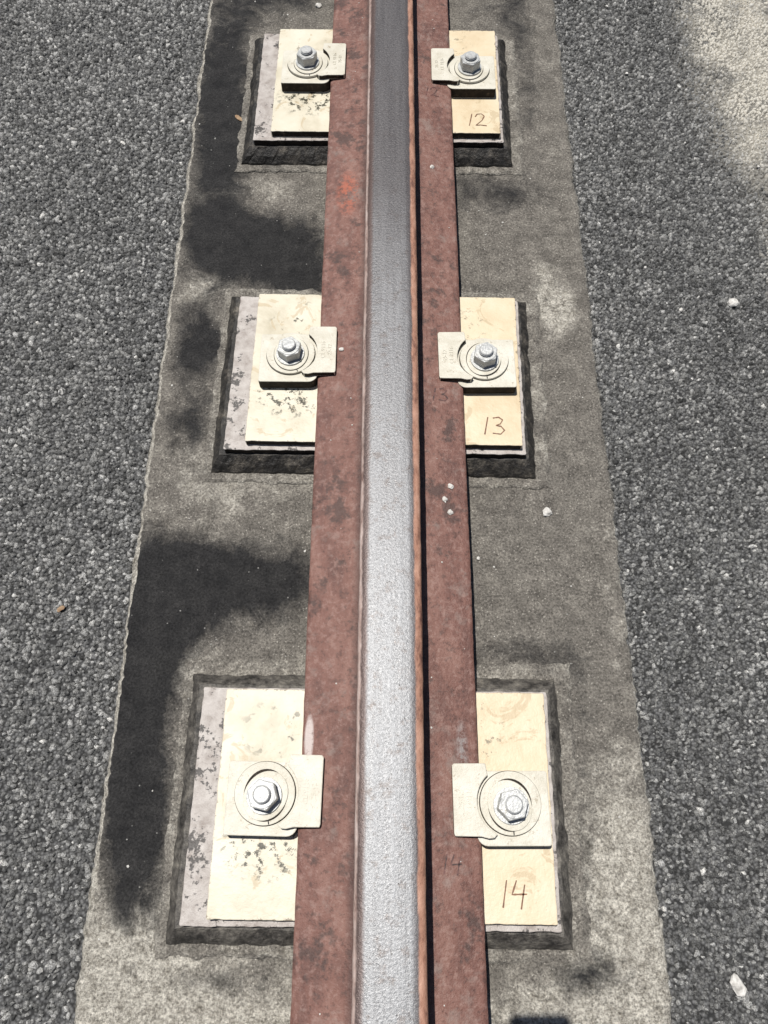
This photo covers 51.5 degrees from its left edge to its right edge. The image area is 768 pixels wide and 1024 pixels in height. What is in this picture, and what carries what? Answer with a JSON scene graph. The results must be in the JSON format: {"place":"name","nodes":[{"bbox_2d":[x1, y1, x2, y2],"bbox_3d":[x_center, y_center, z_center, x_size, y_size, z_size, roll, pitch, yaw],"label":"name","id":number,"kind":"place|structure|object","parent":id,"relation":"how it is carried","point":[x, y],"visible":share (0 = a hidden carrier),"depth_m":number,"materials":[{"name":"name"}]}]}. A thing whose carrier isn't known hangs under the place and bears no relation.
{"place":"outdoors","nodes":[
{"label":"outdoors","id":0,"kind":"place"},
{"bbox_2d":[0,0,767,1023],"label":"asphalt pavement","id":1,"kind":"structure","parent":0,"point":[666,138],"depth_m":1.17,"materials":[{"name":"grey asphalt"}]},
{"bbox_2d":[57,115,241,611],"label":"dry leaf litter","id":2,"kind":"object","parent":1,"relation":"on","point":[60,608],"visible":1,"depth_m":1.04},
{"bbox_2d":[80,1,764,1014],"bbox_3d":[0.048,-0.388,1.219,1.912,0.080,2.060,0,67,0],"label":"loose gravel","id":3,"kind":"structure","parent":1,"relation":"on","point":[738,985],"depth_m":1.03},
{"label":"ground","id":4,"kind":"structure","parent":0,"visible":0},
{"bbox_2d":[74,0,671,1023],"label":"concrete slab","id":5,"kind":"structure","parent":4,"relation":"on","point":[220,570],"depth_m":1.06,"materials":[{"name":"grey concrete"}]},
{"bbox_2d":[153,658,596,964],"bbox_3d":[-0.009,0.333,0.920,0.492,0.054,0.339,1,67,0],"label":"rail base plate","id":6,"kind":"object","parent":5,"relation":"on","point":[222,894],"visible":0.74,"depth_m":0.90,"materials":[{"name":"beige metal"}]},
{"bbox_2d":[223,754,323,836],"bbox_3d":[-0.121,0.311,0.877,0.107,0.048,0.086,1,67,1],"label":"rail clip","id":7,"kind":"object","parent":6,"relation":"on","point":[273,799],"visible":1,"depth_m":0.87,"materials":[{"name":"metal"}]},
{"bbox_2d":[290,0,488,1023],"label":"crane rail","id":8,"kind":"object","parent":6,"relation":"attached to","point":[389,927],"visible":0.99,"depth_m":0.95,"materials":[{"name":"brown metal"}]},
{"bbox_2d":[451,763,551,845],"bbox_3d":[0.129,0.320,0.873,0.106,0.048,0.086,0,67,0],"label":"rail clip","id":9,"kind":"object","parent":6,"relation":"on","point":[500,808],"visible":1,"depth_m":0.87,"materials":[{"name":"metal"}]},
{"bbox_2d":[202,288,550,489],"bbox_3d":[-0.007,-0.198,1.146,0.492,0.054,0.340,1,67,0],"label":"rail base plate","id":10,"kind":"object","parent":5,"relation":"on","point":[256,433],"visible":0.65,"depth_m":1.11,"materials":[{"name":"beige metal"}]},
{"bbox_2d":[258,327,336,387],"bbox_3d":[-0.119,-0.221,1.104,0.106,0.048,0.086,0,67,0],"label":"rail clip","id":11,"kind":"object","parent":10,"relation":"on","point":[292,360],"visible":1,"depth_m":1.10,"materials":[{"name":"metal"}]},
{"bbox_2d":[437,332,516,393],"bbox_3d":[0.129,-0.212,1.100,0.106,0.048,0.086,0,67,0],"label":"rail clip","id":12,"kind":"object","parent":10,"relation":"on","point":[482,366],"visible":1,"depth_m":1.09,"materials":[{"name":"beige metal"}]},
{"bbox_2d":[234,29,525,175],"bbox_3d":[-0.005,-0.726,1.371,0.491,0.054,0.339,1,67,0],"label":"rail base plate","id":13,"kind":"object","parent":5,"relation":"on","point":[284,132],"visible":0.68,"depth_m":1.33,"materials":[{"name":"beige metal"}]},
{"bbox_2d":[281,43,345,91],"bbox_3d":[-0.117,-0.752,1.330,0.106,0.048,0.086,1,67,0],"label":"rail clip","id":14,"kind":"object","parent":13,"relation":"on","point":[305,68],"visible":1,"depth_m":1.32,"materials":[{"name":"metal"}]},
{"bbox_2d":[431,48,495,97],"bbox_3d":[0.132,-0.741,1.325,0.106,0.048,0.086,0,67,0],"label":"rail clip","id":15,"kind":"object","parent":13,"relation":"on","point":[469,74],"visible":1,"depth_m":1.32,"materials":[{"name":"metal"}]}
]}

